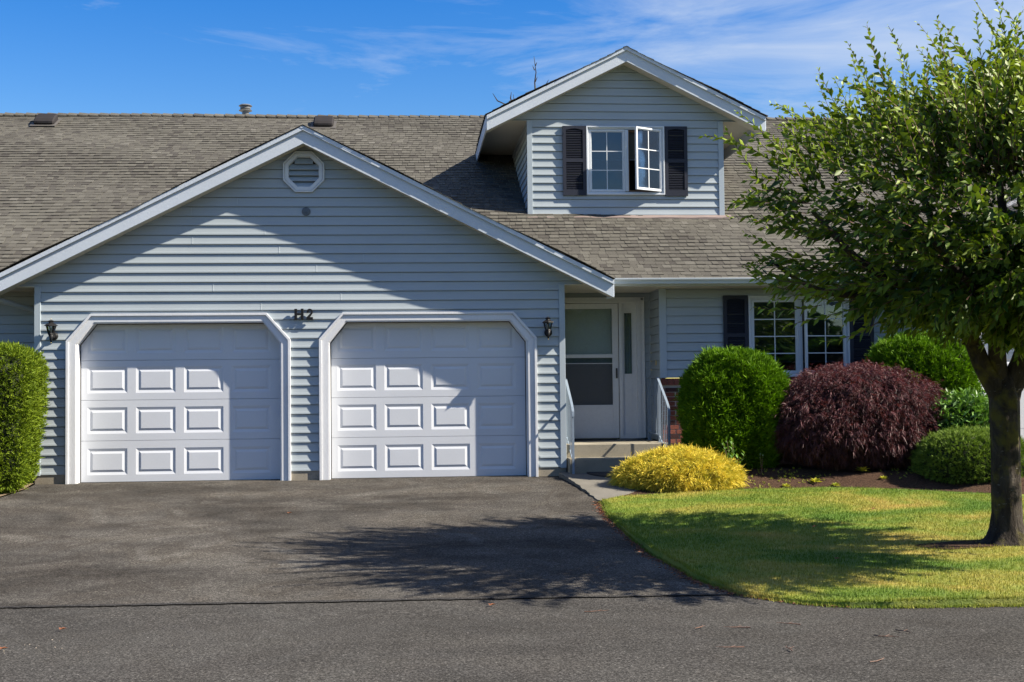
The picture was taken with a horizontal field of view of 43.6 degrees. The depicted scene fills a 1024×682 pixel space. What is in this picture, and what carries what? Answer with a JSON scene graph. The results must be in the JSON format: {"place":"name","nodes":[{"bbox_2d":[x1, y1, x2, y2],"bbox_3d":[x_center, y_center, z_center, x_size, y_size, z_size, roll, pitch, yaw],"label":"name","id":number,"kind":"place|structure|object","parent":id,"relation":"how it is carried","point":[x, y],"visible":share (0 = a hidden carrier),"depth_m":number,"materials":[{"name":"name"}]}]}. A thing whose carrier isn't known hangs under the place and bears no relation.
{"place":"outdoors","nodes":[
{"label":"outdoors","id":0,"kind":"place"},
{"bbox_2d":[0,481,33,495],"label":"verge","id":1,"kind":"structure","parent":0,"point":[18,490],"depth_m":16.26,"materials":[{"name":"beige concrete"}]},
{"bbox_2d":[0,340,50,496],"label":"arborvitae hedge","id":2,"kind":"object","parent":1,"relation":"on","point":[23,386],"visible":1,"depth_m":15.70,"materials":[{"name":"green plant"}]},
{"bbox_2d":[0,484,671,566],"bbox_3d":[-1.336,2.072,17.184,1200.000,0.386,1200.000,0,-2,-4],"label":"ground","id":3,"kind":"structure","parent":0,"point":[33,484],"depth_m":16.36,"materials":[{"name":"brown soil"}]},
{"bbox_2d":[0,46,1023,484],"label":"row house","id":4,"kind":"structure","parent":3,"relation":"on","point":[244,294],"depth_m":17.41,"materials":[{"name":"wood"}]},
{"bbox_2d":[80,323,279,482],"bbox_3d":[-4.429,0.788,17.169,2.690,2.206,0.060,0,-2,-4],"label":"garage door","id":5,"kind":"structure","parent":4,"relation":"in","point":[178,401],"depth_m":17.15,"materials":[{"name":"paint"}]},
{"bbox_2d":[330,321,526,478],"bbox_3d":[-1.132,0.763,17.429,2.690,2.206,0.060,0,-2,-4],"label":"garage door","id":6,"kind":"structure","parent":4,"relation":"in","point":[434,399],"depth_m":17.41,"materials":[{"name":"paint"}]},
{"bbox_2d":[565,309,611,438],"bbox_3d":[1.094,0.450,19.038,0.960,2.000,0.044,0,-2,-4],"label":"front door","id":7,"kind":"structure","parent":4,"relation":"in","point":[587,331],"depth_m":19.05,"materials":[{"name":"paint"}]},
{"bbox_2d":[565,303,618,438],"bbox_3d":[1.124,0.440,18.915,0.910,1.990,0.065,0,-2,-4],"label":"storm door","id":8,"kind":"structure","parent":4,"relation":"in","point":[594,387],"depth_m":18.91,"materials":[{"name":"paint"}]},
{"bbox_2d":[586,126,664,194],"bbox_3d":[1.768,-2.841,20.584,1.247,1.290,1.208,0,-2,-4],"label":"dormer window","id":9,"kind":"structure","parent":4,"relation":"in","point":[621,160],"depth_m":20.26,"materials":[{"name":"glass"}]},
{"bbox_2d":[748,296,849,376],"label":"front window","id":10,"kind":"structure","parent":4,"relation":"in","point":[797,348],"depth_m":18.50,"materials":[{"name":"glass"}]},
{"bbox_2d":[980,340,1023,438],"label":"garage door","id":11,"kind":"structure","parent":4,"relation":"in","point":[1010,353],"depth_m":18.06,"materials":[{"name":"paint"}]},
{"bbox_2d":[493,59,547,103],"bbox_3d":[0.222,-1.913,27.092,1.206,8.303,0.171,0,-2,-4],"label":"bare tree","id":12,"kind":"object","parent":3,"relation":"on","point":[535,79],"visible":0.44,"depth_m":27.23,"materials":[{"name":"plant"}]},
{"bbox_2d":[566,439,665,473],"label":"porch steps","id":13,"kind":"structure","parent":3,"relation":"on","point":[600,456],"depth_m":17.50,"materials":[{"name":"concrete"}]},
{"bbox_2d":[568,439,616,440],"bbox_3d":[1.193,1.448,18.765,0.800,0.016,0.230,0,-2,-4],"label":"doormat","id":14,"kind":"object","parent":13,"relation":"on","point":[590,439],"visible":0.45,"depth_m":18.66,"materials":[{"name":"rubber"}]},
{"bbox_2d":[617,437,647,439],"bbox_3d":[1.763,1.434,18.735,0.482,0.032,0.078,0,-2,-12],"label":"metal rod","id":15,"kind":"object","parent":13,"relation":"on","point":[634,439],"visible":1,"depth_m":18.72,"materials":[{"name":"grey metal"}]},
{"bbox_2d":[646,377,670,446],"bbox_3d":[2.060,1.145,17.983,0.070,1.295,1.535,0,-2,-4],"label":"handrail","id":16,"kind":"object","parent":13,"relation":"on","point":[658,419],"visible":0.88,"depth_m":17.92,"materials":[{"name":"metal"}]},
{"bbox_2d":[626,459,1023,495],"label":"planting bed","id":17,"kind":"object","parent":3,"relation":"on","point":[864,479],"visible":0.22,"depth_m":15.93,"materials":[{"name":"brown soil"}]},
{"bbox_2d":[606,441,751,492],"bbox_3d":[2.101,1.653,16.015,1.887,0.812,1.516,0,-2,-4],"label":"golden cypress","id":18,"kind":"object","parent":17,"relation":"on","point":[682,468],"visible":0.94,"depth_m":15.64,"materials":[{"name":"yellow plant"}]},
{"bbox_2d":[673,344,791,468],"bbox_3d":[2.908,0.965,16.732,1.590,1.920,1.070,0,-2,-4],"label":"arborvitae bush","id":19,"kind":"object","parent":17,"relation":"on","point":[736,394],"visible":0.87,"depth_m":16.39,"materials":[{"name":"green plant"}]},
{"bbox_2d":[721,436,744,468],"bbox_3d":[2.762,1.466,16.070,0.317,0.546,0.278,-2,-3,38],"label":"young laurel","id":20,"kind":"object","parent":17,"relation":"on","point":[731,448],"visible":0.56,"depth_m":16.08,"materials":[{"name":"green plant"}]},
{"bbox_2d":[759,453,763,471],"bbox_3d":[3.167,1.554,16.250,0.063,0.270,0.057,0,-2,-4],"label":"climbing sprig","id":21,"kind":"object","parent":17,"relation":"on","point":[760,462],"visible":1,"depth_m":16.24,"materials":[{"name":"green plant"}]},
{"bbox_2d":[811,477,821,481],"bbox_3d":[3.792,1.736,15.987,0.185,0.067,0.166,-2,-3,39],"label":"bedding plant","id":22,"kind":"object","parent":17,"relation":"on","point":[815,479],"visible":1,"depth_m":15.96,"materials":[{"name":"yellow plant"}]},
{"bbox_2d":[747,467,915,488],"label":"weeds","id":23,"kind":"object","parent":17,"relation":"on","point":[809,476],"visible":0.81,"depth_m":16.10,"materials":[{"name":"green plant"}]},
{"bbox_2d":[767,358,950,471],"bbox_3d":[4.606,1.030,16.617,2.830,1.664,1.455,0,-2,-4],"label":"bush","id":24,"kind":"object","parent":17,"relation":"on","point":[875,416],"visible":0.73,"depth_m":16.20,"materials":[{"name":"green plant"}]},
{"bbox_2d":[854,466,870,471],"bbox_3d":[4.419,1.616,16.164,0.227,0.084,0.203,-2,-3,39],"label":"bedding plant","id":25,"kind":"object","parent":17,"relation":"on","point":[861,469],"visible":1,"depth_m":16.12,"materials":[{"name":"green plant"}]},
{"bbox_2d":[861,327,983,395],"bbox_3d":[5.498,0.807,17.136,1.670,2.037,1.168,0,-2,-4],"label":"arborvitae bush","id":26,"kind":"object","parent":17,"relation":"on","point":[951,366],"visible":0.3,"depth_m":16.79,"materials":[{"name":"green plant"}]},
{"bbox_2d":[928,385,989,431],"bbox_3d":[5.808,1.189,16.402,1.220,1.313,0.858,0,-2,-4],"label":"leafy perennial","id":27,"kind":"object","parent":17,"relation":"on","point":[972,408],"visible":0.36,"depth_m":16.23,"materials":[{"name":"green plant"}]},
{"bbox_2d":[910,423,1023,484],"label":"dwarf spruce","id":28,"kind":"object","parent":17,"relation":"on","point":[954,455],"visible":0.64,"depth_m":15.55,"materials":[{"name":"green plant"}]},
{"bbox_2d":[0,476,735,605],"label":"driveway","id":29,"kind":"structure","parent":0,"point":[252,540],"depth_m":12.06,"materials":[{"name":"grey asphalt"}]},
{"bbox_2d":[591,501,848,606],"bbox_3d":[1.341,1.881,11.852,0.829,0.298,5.883,0,-2,-14],"label":"edge debris","id":30,"kind":"object","parent":29,"relation":"on","point":[601,510],"visible":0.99,"depth_m":11.04,"materials":[{"name":"brown plant"}]},
{"bbox_2d":[0,593,1023,681],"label":"road","id":31,"kind":"structure","parent":0,"point":[629,639],"depth_m":8.03,"materials":[{"name":"grey asphalt"}]},
{"bbox_2d":[0,594,716,607],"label":"road seam","id":32,"kind":"object","parent":31,"relation":"on","point":[339,600],"visible":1,"depth_m":9.48,"materials":[{"name":"grey asphalt"}]},
{"bbox_2d":[0,0,1023,117],"label":"sky","id":33,"kind":"structure","parent":0,"point":[284,57],"materials":[{"name":"blue"}]},
{"bbox_2d":[559,471,639,500],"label":"walkway","id":34,"kind":"structure","parent":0,"point":[597,488],"depth_m":16.02,"materials":[{"name":"concrete"}]},
{"bbox_2d":[566,378,574,473],"bbox_3d":[0.759,1.170,17.881,0.070,1.325,1.535,0,-2,-4],"label":"handrail","id":35,"kind":"object","parent":34,"relation":"on","point":[569,410],"visible":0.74,"depth_m":17.39,"materials":[{"name":"metal"}]},
{"bbox_2d":[587,471,616,476],"bbox_3d":[1.469,1.768,16.948,0.900,0.050,0.500,0,-2,-4],"label":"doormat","id":36,"kind":"object","parent":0,"point":[602,474],"visible":0.34,"depth_m":16.99,"materials":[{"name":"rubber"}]},
{"bbox_2d":[599,485,1023,609],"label":"lawn","id":37,"kind":"structure","parent":0,"point":[973,601],"depth_m":11.41,"materials":[{"name":"green plant"}]},
{"bbox_2d":[698,0,1023,545],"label":"leafy tree","id":38,"kind":"object","parent":37,"relation":"on","point":[967,289],"visible":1,"depth_m":10.54,"materials":[{"name":"green plant"}]},
{"bbox_2d":[915,539,993,548],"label":"bare soil","id":39,"kind":"structure","parent":37,"relation":"on","point":[962,544],"depth_m":11.57,"materials":[{"name":"brown soil"}]}
]}

